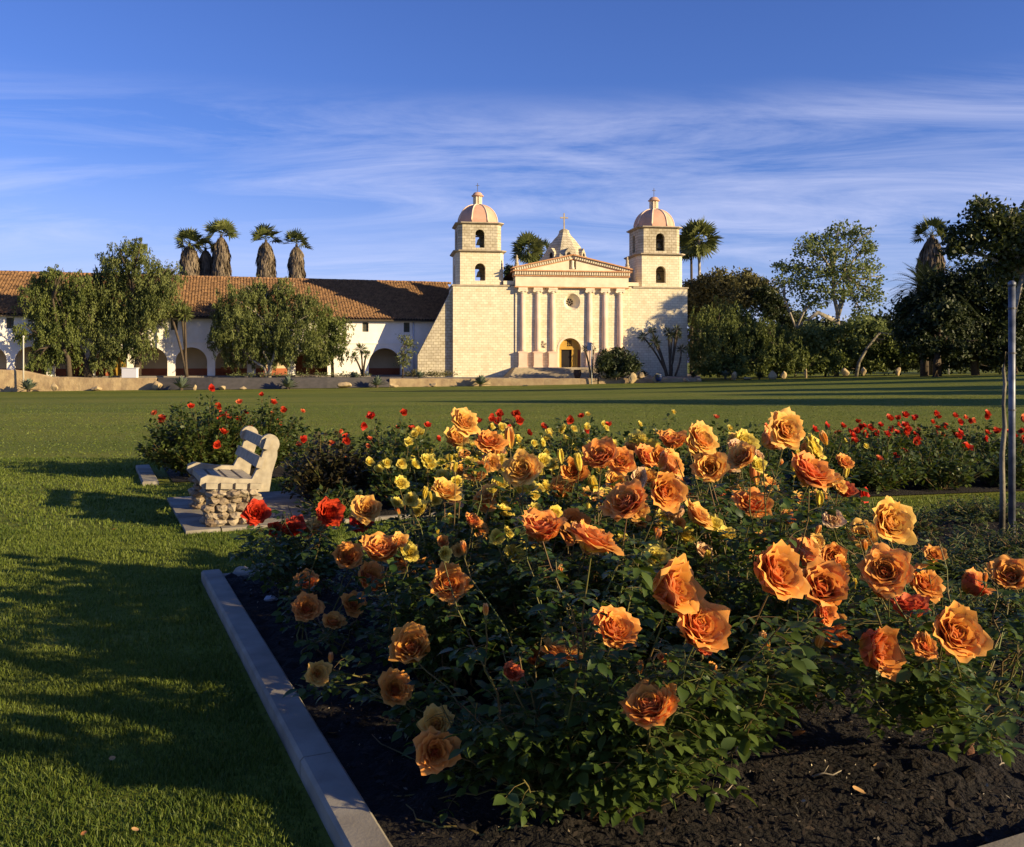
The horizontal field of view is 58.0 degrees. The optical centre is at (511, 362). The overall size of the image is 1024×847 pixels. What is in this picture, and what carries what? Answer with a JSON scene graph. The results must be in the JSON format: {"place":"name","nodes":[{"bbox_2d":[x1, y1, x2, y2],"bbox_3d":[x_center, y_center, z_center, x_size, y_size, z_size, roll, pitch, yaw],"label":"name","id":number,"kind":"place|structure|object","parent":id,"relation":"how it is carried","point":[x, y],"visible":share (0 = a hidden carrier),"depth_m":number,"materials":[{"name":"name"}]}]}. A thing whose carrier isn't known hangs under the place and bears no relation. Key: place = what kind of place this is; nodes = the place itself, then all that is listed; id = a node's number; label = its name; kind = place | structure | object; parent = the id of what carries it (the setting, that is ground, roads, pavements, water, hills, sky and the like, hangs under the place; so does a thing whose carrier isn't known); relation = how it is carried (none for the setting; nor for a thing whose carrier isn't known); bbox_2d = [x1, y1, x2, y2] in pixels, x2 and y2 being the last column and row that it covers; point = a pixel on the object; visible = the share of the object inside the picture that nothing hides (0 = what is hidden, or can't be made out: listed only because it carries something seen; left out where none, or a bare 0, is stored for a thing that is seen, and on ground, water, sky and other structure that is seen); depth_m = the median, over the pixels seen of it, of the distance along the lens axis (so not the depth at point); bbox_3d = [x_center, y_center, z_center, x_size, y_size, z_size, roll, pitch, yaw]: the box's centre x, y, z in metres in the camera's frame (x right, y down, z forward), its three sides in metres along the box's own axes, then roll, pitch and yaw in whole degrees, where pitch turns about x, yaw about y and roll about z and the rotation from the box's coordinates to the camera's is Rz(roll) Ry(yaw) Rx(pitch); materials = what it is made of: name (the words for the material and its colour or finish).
{"place":"outdoors","nodes":[
{"label":"outdoors","id":0,"kind":"place"},
{"bbox_2d":[158,377,389,389],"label":"garden wall","id":1,"kind":"structure","parent":0,"point":[200,383],"depth_m":92.46,"materials":[{"name":"stone"}]},
{"bbox_2d":[349,343,370,376],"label":"palm","id":2,"kind":"object","parent":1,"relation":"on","point":[362,352],"visible":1,"depth_m":97.22,"materials":[{"name":"green plant"}]},
{"bbox_2d":[201,374,699,378],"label":"plaza","id":3,"kind":"structure","parent":0,"point":[687,376],"depth_m":101.87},
{"bbox_2d":[11,264,96,376],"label":"pepper tree","id":4,"kind":"object","parent":3,"relation":"on","point":[56,337],"visible":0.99,"depth_m":95.81,"materials":[{"name":"green plant"}]},
{"bbox_2d":[68,236,188,377],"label":"pepper tree","id":5,"kind":"object","parent":3,"relation":"on","point":[145,299],"visible":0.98,"depth_m":97.35,"materials":[{"name":"green plant"}]},
{"bbox_2d":[166,299,195,376],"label":"slender palm","id":6,"kind":"object","parent":3,"relation":"on","point":[185,313],"visible":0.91,"depth_m":99.05,"materials":[{"name":"green plant"}]},
{"bbox_2d":[173,227,205,275],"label":"fan palm","id":7,"kind":"object","parent":3,"relation":"on","point":[190,262],"visible":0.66,"depth_m":139.11,"materials":[{"name":"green plant"}]},
{"bbox_2d":[193,236,213,275],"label":"fan palm","id":8,"kind":"object","parent":3,"relation":"on","point":[205,258],"visible":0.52,"depth_m":141.34,"materials":[{"name":"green plant"}]},
{"bbox_2d":[201,218,240,275],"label":"fan palm","id":9,"kind":"object","parent":3,"relation":"on","point":[221,260],"visible":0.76,"depth_m":139.24,"materials":[{"name":"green plant"}]},
{"bbox_2d":[0,270,450,378],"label":"convent wing","id":10,"kind":"structure","parent":3,"relation":"on","point":[382,314],"depth_m":107.93,"materials":[{"name":"white paint"}]},
{"bbox_2d":[249,223,282,276],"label":"fan palm","id":11,"kind":"object","parent":3,"relation":"on","point":[265,263],"visible":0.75,"depth_m":139.06,"materials":[{"name":"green plant"}]},
{"bbox_2d":[205,274,338,376],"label":"pepper tree","id":12,"kind":"object","parent":3,"relation":"on","point":[277,348],"visible":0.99,"depth_m":99.87,"materials":[{"name":"green plant"}]},
{"bbox_2d":[281,227,313,277],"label":"fan palm","id":13,"kind":"object","parent":3,"relation":"on","point":[295,265],"visible":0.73,"depth_m":139.21,"materials":[{"name":"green plant"}]},
{"bbox_2d":[226,370,371,376],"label":"shrub","id":14,"kind":"object","parent":3,"relation":"on","point":[300,374],"visible":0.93,"depth_m":97.17,"materials":[{"name":"green plant"}]},
{"bbox_2d":[309,300,356,376],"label":"pepper tree","id":15,"kind":"object","parent":3,"relation":"on","point":[329,325],"visible":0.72,"depth_m":101.55,"materials":[{"name":"green plant"}]},
{"bbox_2d":[393,334,417,377],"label":"tree","id":16,"kind":"object","parent":3,"relation":"on","point":[403,357],"visible":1,"depth_m":98.42,"materials":[{"name":"green plant"}]},
{"bbox_2d":[509,231,544,263],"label":"fan palm","id":17,"kind":"object","parent":3,"relation":"on","point":[535,244],"visible":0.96,"depth_m":163.77,"materials":[{"name":"green plant"}]},
{"bbox_2d":[417,183,688,378],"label":"mission church","id":18,"kind":"structure","parent":3,"relation":"on","point":[563,300],"depth_m":106.63,"materials":[{"name":"beige"}]},
{"bbox_2d":[557,336,582,366],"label":"doorway","id":19,"kind":"structure","parent":18,"relation":"in","point":[570,354],"depth_m":107.42,"materials":[{"name":"beige paint"}]},
{"bbox_2d":[564,293,579,309],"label":"round window","id":20,"kind":"structure","parent":18,"relation":"in","point":[571,301],"depth_m":107.39,"materials":[{"name":"beige paint"}]},
{"bbox_2d":[504,367,650,380],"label":"stone steps","id":21,"kind":"structure","parent":3,"relation":"on","point":[541,372],"depth_m":102.66,"materials":[{"name":"beige stone"}]},
{"bbox_2d":[593,345,644,379],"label":"shrub","id":22,"kind":"object","parent":3,"relation":"on","point":[615,359],"visible":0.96,"depth_m":95.93,"materials":[{"name":"green plant"}]},
{"bbox_2d":[636,327,668,375],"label":"yucca","id":23,"kind":"object","parent":3,"relation":"on","point":[656,344],"visible":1,"depth_m":98.46,"materials":[{"name":"green plant"}]},
{"bbox_2d":[663,324,682,375],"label":"yucca","id":24,"kind":"object","parent":3,"relation":"on","point":[676,333],"visible":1,"depth_m":98.28,"materials":[{"name":"green plant"}]},
{"bbox_2d":[0,363,1023,846],"bbox_3d":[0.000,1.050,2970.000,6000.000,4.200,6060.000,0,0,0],"label":"lawn","id":25,"kind":"structure","parent":0,"point":[874,385],"depth_m":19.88,"materials":[{"name":"green plant"}]},
{"bbox_2d":[0,369,157,391],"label":"garden wall","id":26,"kind":"structure","parent":25,"relation":"on","point":[9,380],"depth_m":92.12,"materials":[{"name":"stone"}]},
{"bbox_2d":[135,464,158,485],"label":"kerb","id":27,"kind":"structure","parent":25,"relation":"on","point":[146,474],"depth_m":11.49,"materials":[{"name":"concrete"}]},
{"bbox_2d":[164,461,304,481],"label":"soil","id":28,"kind":"structure","parent":25,"relation":"on","point":[279,471],"depth_m":11.85,"materials":[{"name":"brown soil"}]},
{"bbox_2d":[135,384,264,476],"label":"rose bush","id":29,"kind":"object","parent":28,"relation":"on","point":[187,444],"visible":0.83,"depth_m":11.46,"materials":[{"name":"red plant"}]},
{"bbox_2d":[209,392,312,468],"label":"rose bush","id":30,"kind":"object","parent":28,"relation":"on","point":[270,428],"visible":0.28,"depth_m":12.34,"materials":[{"name":"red plant"}]},
{"bbox_2d":[167,490,317,533],"bbox_3d":[-2.588,1.460,9.021,1.310,0.080,2.110,0,0,-24],"label":"bench pad","id":31,"kind":"object","parent":25,"relation":"on","point":[188,517],"visible":0.36,"depth_m":8.80,"materials":[{"name":"concrete"}]},
{"bbox_2d":[187,426,279,526],"bbox_3d":[-2.633,1.042,8.663,0.680,0.803,1.416,0,0,-24],"label":"garden bench","id":32,"kind":"object","parent":31,"relation":"on","point":[222,495],"visible":0.89,"depth_m":8.19,"materials":[{"name":"stone"}]},
{"bbox_2d":[201,569,392,846],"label":"kerb","id":33,"kind":"structure","parent":25,"relation":"on","point":[346,816],"depth_m":3.42,"materials":[{"name":"concrete"}]},
{"bbox_2d":[390,378,596,386],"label":"garden wall","id":34,"kind":"structure","parent":25,"relation":"on","point":[419,382],"depth_m":95.94,"materials":[{"name":"stone"}]},
{"bbox_2d":[225,502,1023,846],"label":"soil","id":35,"kind":"structure","parent":25,"relation":"on","point":[973,776],"depth_m":3.11,"materials":[{"name":"black soil"}]},
{"bbox_2d":[227,498,347,598],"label":"rose bush","id":36,"kind":"object","parent":35,"relation":"on","point":[255,512],"visible":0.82,"depth_m":5.60,"materials":[{"name":"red plant"}]},
{"bbox_2d":[271,495,388,663],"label":"rose bush","id":37,"kind":"object","parent":35,"relation":"on","point":[305,607],"visible":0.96,"depth_m":4.55,"materials":[{"name":"green plant"}]},
{"bbox_2d":[283,407,518,704],"bbox_3d":[-0.378,0.825,4.022,0.807,1.240,1.192,0,0,11],"label":"rose bush","id":38,"kind":"object","parent":35,"relation":"on","point":[397,552],"visible":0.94,"depth_m":3.93,"materials":[{"name":"green plant"}]},
{"bbox_2d":[331,425,485,618],"bbox_3d":[-0.447,0.905,5.223,0.977,1.079,1.540,0,0,-25],"label":"rose bush","id":39,"kind":"object","parent":35,"relation":"on","point":[454,436],"visible":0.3,"depth_m":5.16,"materials":[{"name":"green plant"}]},
{"bbox_2d":[433,426,610,628],"bbox_3d":[0.046,0.897,4.954,0.983,1.096,1.002,0,0,27],"label":"rose bush","id":40,"kind":"object","parent":35,"relation":"on","point":[561,486],"visible":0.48,"depth_m":4.88,"materials":[{"name":"green plant"}]},
{"bbox_2d":[463,436,700,694],"bbox_3d":[0.310,0.875,4.021,1.089,1.138,1.277,0,0,0],"label":"rose bush","id":41,"kind":"object","parent":35,"relation":"on","point":[522,468],"visible":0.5,"depth_m":3.72,"materials":[{"name":"green plant"}]},
{"bbox_2d":[505,429,661,574],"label":"rose bush","id":42,"kind":"object","parent":35,"relation":"on","point":[639,443],"visible":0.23,"depth_m":5.43,"materials":[{"name":"orange plant"}]},
{"bbox_2d":[349,478,858,836],"bbox_3d":[0.130,0.911,2.989,1.021,1.085,1.818,0,0,-44],"label":"rose bush","id":43,"kind":"object","parent":35,"relation":"on","point":[617,750],"visible":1,"depth_m":2.68,"materials":[{"name":"green plant"}]},
{"bbox_2d":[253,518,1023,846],"bbox_3d":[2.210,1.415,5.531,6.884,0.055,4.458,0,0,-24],"label":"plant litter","id":44,"kind":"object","parent":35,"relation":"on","point":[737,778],"visible":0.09,"depth_m":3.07,"materials":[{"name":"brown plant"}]},
{"bbox_2d":[589,429,813,652],"bbox_3d":[0.958,0.902,4.786,1.152,1.085,1.348,0,0,0],"label":"rose bush","id":45,"kind":"object","parent":35,"relation":"on","point":[741,454],"visible":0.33,"depth_m":4.46,"materials":[{"name":"green plant"}]},
{"bbox_2d":[635,407,876,729],"bbox_3d":[0.912,0.801,3.568,0.986,1.288,1.320,0,0,20],"label":"rose bush","id":46,"kind":"object","parent":35,"relation":"on","point":[711,464],"visible":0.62,"depth_m":3.39,"materials":[{"name":"green plant"}]},
{"bbox_2d":[699,425,891,615],"bbox_3d":[1.544,0.911,5.319,1.292,1.068,1.012,0,0,27],"label":"rose bush","id":47,"kind":"object","parent":35,"relation":"on","point":[845,488],"visible":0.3,"depth_m":5.17,"materials":[{"name":"green plant"}]},
{"bbox_2d":[791,487,936,594],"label":"rose bush","id":48,"kind":"object","parent":35,"relation":"on","point":[862,493],"visible":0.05,"depth_m":5.89,"materials":[{"name":"green plant"}]},
{"bbox_2d":[840,501,971,535],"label":"rose bush","id":49,"kind":"object","parent":35,"relation":"on","point":[920,522],"visible":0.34,"depth_m":7.79,"materials":[{"name":"plant"}]},
{"bbox_2d":[813,472,1023,666],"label":"rose bush","id":50,"kind":"object","parent":35,"relation":"on","point":[860,529],"visible":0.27,"depth_m":4.44,"materials":[{"name":"green plant"}]},
{"bbox_2d":[825,496,1023,766],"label":"rose bush","id":51,"kind":"object","parent":35,"relation":"on","point":[922,677],"visible":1,"depth_m":2.77,"materials":[{"name":"green plant"}]},
{"bbox_2d":[885,529,1023,580],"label":"rose bush","id":52,"kind":"object","parent":35,"relation":"on","point":[952,562],"visible":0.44,"depth_m":6.18,"materials":[{"name":"plant"}]},
{"bbox_2d":[922,494,1023,524],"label":"rose bush","id":53,"kind":"object","parent":35,"relation":"on","point":[977,513],"visible":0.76,"depth_m":8.30,"materials":[{"name":"plant"}]},
{"bbox_2d":[939,551,1023,626],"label":"rose bush","id":54,"kind":"object","parent":35,"relation":"on","point":[1011,609],"visible":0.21,"depth_m":5.08,"materials":[{"name":"plant"}]},
{"bbox_2d":[942,521,1023,558],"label":"rose bush","id":55,"kind":"object","parent":35,"relation":"on","point":[1009,543],"visible":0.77,"depth_m":6.84,"materials":[{"name":"plant"}]},
{"bbox_2d":[999,352,1006,532],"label":"climbing stem","id":56,"kind":"object","parent":35,"relation":"on","point":[1002,477],"visible":0.93,"depth_m":7.64,"materials":[{"name":"brown plant"}]},
{"bbox_2d":[1008,281,1015,536],"bbox_3d":[4.056,0.419,7.500,0.062,2.162,0.062,0,0,0],"label":"metal post","id":57,"kind":"object","parent":35,"relation":"on","point":[1011,402],"visible":0.96,"depth_m":7.48,"materials":[{"name":"grey metal"}]},
{"bbox_2d":[598,378,696,383],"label":"garden wall","id":58,"kind":"structure","parent":25,"relation":"on","point":[619,380],"depth_m":96.23,"materials":[{"name":"stone"}]},
{"bbox_2d":[299,470,1023,515],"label":"soil","id":59,"kind":"structure","parent":25,"relation":"on","point":[978,485],"depth_m":10.23,"materials":[{"name":"brown soil"}]},
{"bbox_2d":[279,426,364,490],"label":"rose bush","id":60,"kind":"object","parent":59,"relation":"on","point":[353,444],"visible":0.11,"depth_m":9.99,"materials":[{"name":"plant"}]},
{"bbox_2d":[278,429,382,501],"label":"rose bush","id":61,"kind":"object","parent":59,"relation":"on","point":[317,473],"visible":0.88,"depth_m":9.29,"materials":[{"name":"green plant"}]},
{"bbox_2d":[294,480,375,518],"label":"rose bush","id":62,"kind":"object","parent":59,"relation":"on","point":[330,494],"visible":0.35,"depth_m":8.44,"materials":[{"name":"plant"}]},
{"bbox_2d":[348,408,443,492],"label":"rose bush","id":63,"kind":"object","parent":59,"relation":"on","point":[374,443],"visible":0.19,"depth_m":10.08,"materials":[{"name":"green plant"}]},
{"bbox_2d":[363,425,457,509],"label":"rose bush","id":64,"kind":"object","parent":59,"relation":"on","point":[408,452],"visible":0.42,"depth_m":8.90,"materials":[{"name":"yellow plant"}]},
{"bbox_2d":[442,409,532,470],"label":"rose bush","id":65,"kind":"object","parent":59,"relation":"on","point":[516,414],"visible":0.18,"depth_m":10.33,"materials":[{"name":"green plant"}]},
{"bbox_2d":[450,422,551,498],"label":"rose bush","id":66,"kind":"object","parent":59,"relation":"on","point":[471,445],"visible":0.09,"depth_m":9.29,"materials":[{"name":"yellow plant"}]},
{"bbox_2d":[529,411,617,472],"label":"rose bush","id":67,"kind":"object","parent":59,"relation":"on","point":[570,421],"visible":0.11,"depth_m":10.64,"materials":[{"name":"green plant"}]},
{"bbox_2d":[532,423,617,498],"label":"rose bush","id":68,"kind":"object","parent":59,"relation":"on","point":[566,450],"visible":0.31,"depth_m":9.41,"materials":[{"name":"yellow plant"}]},
{"bbox_2d":[614,409,693,473],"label":"rose bush","id":69,"kind":"object","parent":59,"relation":"on","point":[650,434],"visible":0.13,"depth_m":10.73,"materials":[{"name":"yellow plant"}]},
{"bbox_2d":[683,424,783,488],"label":"rose bush","id":70,"kind":"object","parent":59,"relation":"on","point":[762,448],"visible":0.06,"depth_m":9.98,"materials":[{"name":"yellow plant"}]},
{"bbox_2d":[710,414,787,470],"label":"rose bush","id":71,"kind":"object","parent":59,"relation":"on","point":[716,416],"visible":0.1,"depth_m":10.90,"materials":[{"name":"green plant"}]},
{"bbox_2d":[772,431,871,491],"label":"rose bush","id":72,"kind":"object","parent":59,"relation":"on","point":[788,456],"visible":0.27,"depth_m":10.20,"materials":[{"name":"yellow plant"}]},
{"bbox_2d":[777,421,867,461],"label":"rose bush","id":73,"kind":"object","parent":59,"relation":"on","point":[827,426],"visible":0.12,"depth_m":11.16,"materials":[{"name":"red plant"}]},
{"bbox_2d":[829,438,925,493],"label":"rose bush","id":74,"kind":"object","parent":59,"relation":"on","point":[886,476],"visible":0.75,"depth_m":10.06,"materials":[{"name":"green plant"}]},
{"bbox_2d":[834,413,926,476],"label":"rose bush","id":75,"kind":"object","parent":59,"relation":"on","point":[900,440],"visible":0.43,"depth_m":11.31,"materials":[{"name":"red plant"}]},
{"bbox_2d":[885,410,975,466],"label":"rose bush","id":76,"kind":"object","parent":59,"relation":"on","point":[937,431],"visible":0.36,"depth_m":11.72,"materials":[{"name":"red plant"}]},
{"bbox_2d":[886,436,992,489],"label":"rose bush","id":77,"kind":"object","parent":59,"relation":"on","point":[940,476],"visible":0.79,"depth_m":10.39,"materials":[{"name":"green plant"}]},
{"bbox_2d":[941,409,1023,470],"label":"rose bush","id":78,"kind":"object","parent":59,"relation":"on","point":[981,445],"visible":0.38,"depth_m":11.79,"materials":[{"name":"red plant"}]},
{"bbox_2d":[950,437,1023,488],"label":"rose bush","id":79,"kind":"object","parent":59,"relation":"on","point":[992,462],"visible":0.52,"depth_m":10.60,"materials":[{"name":"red plant"}]},
{"bbox_2d":[679,216,723,374],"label":"fan palm","id":80,"kind":"object","parent":25,"relation":"on","point":[690,231],"visible":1,"depth_m":124.04,"materials":[{"name":"green plant"}]},
{"bbox_2d":[685,294,768,377],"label":"pepper tree","id":81,"kind":"object","parent":25,"relation":"on","point":[733,326],"visible":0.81,"depth_m":104.38,"materials":[{"name":"green plant"}]},
{"bbox_2d":[682,265,779,349],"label":"broadleaf tree","id":82,"kind":"object","parent":25,"relation":"on","point":[703,290],"visible":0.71,"depth_m":116.47,"materials":[{"name":"green plant"}]},
{"bbox_2d":[688,347,779,379],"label":"shrub","id":83,"kind":"object","parent":25,"relation":"on","point":[717,364],"visible":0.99,"depth_m":100.84,"materials":[{"name":"green plant"}]},
{"bbox_2d":[748,277,810,372],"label":"broadleaf tree","id":84,"kind":"object","parent":25,"relation":"on","point":[771,301],"visible":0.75,"depth_m":115.01,"materials":[{"name":"green plant"}]},
{"bbox_2d":[745,316,818,377],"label":"pepper tree","id":85,"kind":"object","parent":25,"relation":"on","point":[778,340],"visible":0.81,"depth_m":102.41,"materials":[{"name":"green plant"}]},
{"bbox_2d":[753,351,834,376],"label":"shrub","id":86,"kind":"object","parent":25,"relation":"on","point":[811,367],"visible":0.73,"depth_m":102.24,"materials":[{"name":"green plant"}]},
{"bbox_2d":[769,219,887,375],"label":"sycamore tree","id":87,"kind":"object","parent":25,"relation":"on","point":[846,277],"visible":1,"depth_m":107.59,"materials":[{"name":"green plant"}]},
{"bbox_2d":[794,315,890,376],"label":"shrub","id":88,"kind":"object","parent":25,"relation":"on","point":[829,339],"visible":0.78,"depth_m":103.18,"materials":[{"name":"green plant"}]},
{"bbox_2d":[687,307,1000,371],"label":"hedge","id":89,"kind":"object","parent":25,"relation":"on","point":[826,323],"visible":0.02,"depth_m":133.75,"materials":[{"name":"green plant"}]},
{"bbox_2d":[817,349,896,375],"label":"shrub","id":90,"kind":"object","parent":25,"relation":"on","point":[880,364],"visible":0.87,"depth_m":102.35,"materials":[{"name":"green plant"}]},
{"bbox_2d":[854,328,919,376],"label":"broadleaf tree","id":91,"kind":"object","parent":25,"relation":"on","point":[889,341],"visible":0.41,"depth_m":101.85,"materials":[{"name":"green plant"}]},
{"bbox_2d":[889,257,947,375],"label":"date palm","id":92,"kind":"object","parent":25,"relation":"on","point":[924,368],"visible":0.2,"depth_m":92.68,"materials":[{"name":"green plant"}]},
{"bbox_2d":[879,351,966,375],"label":"shrub","id":93,"kind":"object","parent":25,"relation":"on","point":[916,366],"visible":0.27,"depth_m":102.37,"materials":[{"name":"green plant"}]},
{"bbox_2d":[910,214,948,374],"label":"fan palm","id":94,"kind":"object","parent":25,"relation":"on","point":[930,248],"visible":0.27,"depth_m":97.41,"materials":[{"name":"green plant"}]},
{"bbox_2d":[883,256,994,375],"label":"tree","id":95,"kind":"object","parent":25,"relation":"on","point":[922,277],"visible":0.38,"depth_m":86.46,"materials":[{"name":"green plant"}]},
{"bbox_2d":[885,297,994,376],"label":"broadleaf tree","id":96,"kind":"object","parent":25,"relation":"on","point":[918,335],"visible":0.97,"depth_m":84.34,"materials":[{"name":"green plant"}]},
{"bbox_2d":[878,256,1023,375],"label":"broadleaf tree","id":97,"kind":"object","parent":25,"relation":"on","point":[994,297],"visible":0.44,"depth_m":85.63,"materials":[{"name":"green plant"}]},
{"bbox_2d":[935,192,1023,380],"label":"broadleaf tree","id":98,"kind":"object","parent":25,"relation":"on","point":[1004,245],"visible":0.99,"depth_m":59.56,"materials":[{"name":"green plant"}]},
{"bbox_2d":[949,360,1023,373],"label":"shrub","id":99,"kind":"object","parent":25,"relation":"on","point":[984,368],"visible":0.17,"depth_m":102.85,"materials":[{"name":"green plant"}]},
{"bbox_2d":[979,833,1023,846],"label":"kerb","id":100,"kind":"structure","parent":25,"relation":"on","point":[1017,840],"depth_m":2.67,"materials":[{"name":"concrete"}]},
{"bbox_2d":[0,0,1023,328],"label":"sky","id":101,"kind":"structure","parent":0,"point":[367,129],"materials":[{"name":"blue"}]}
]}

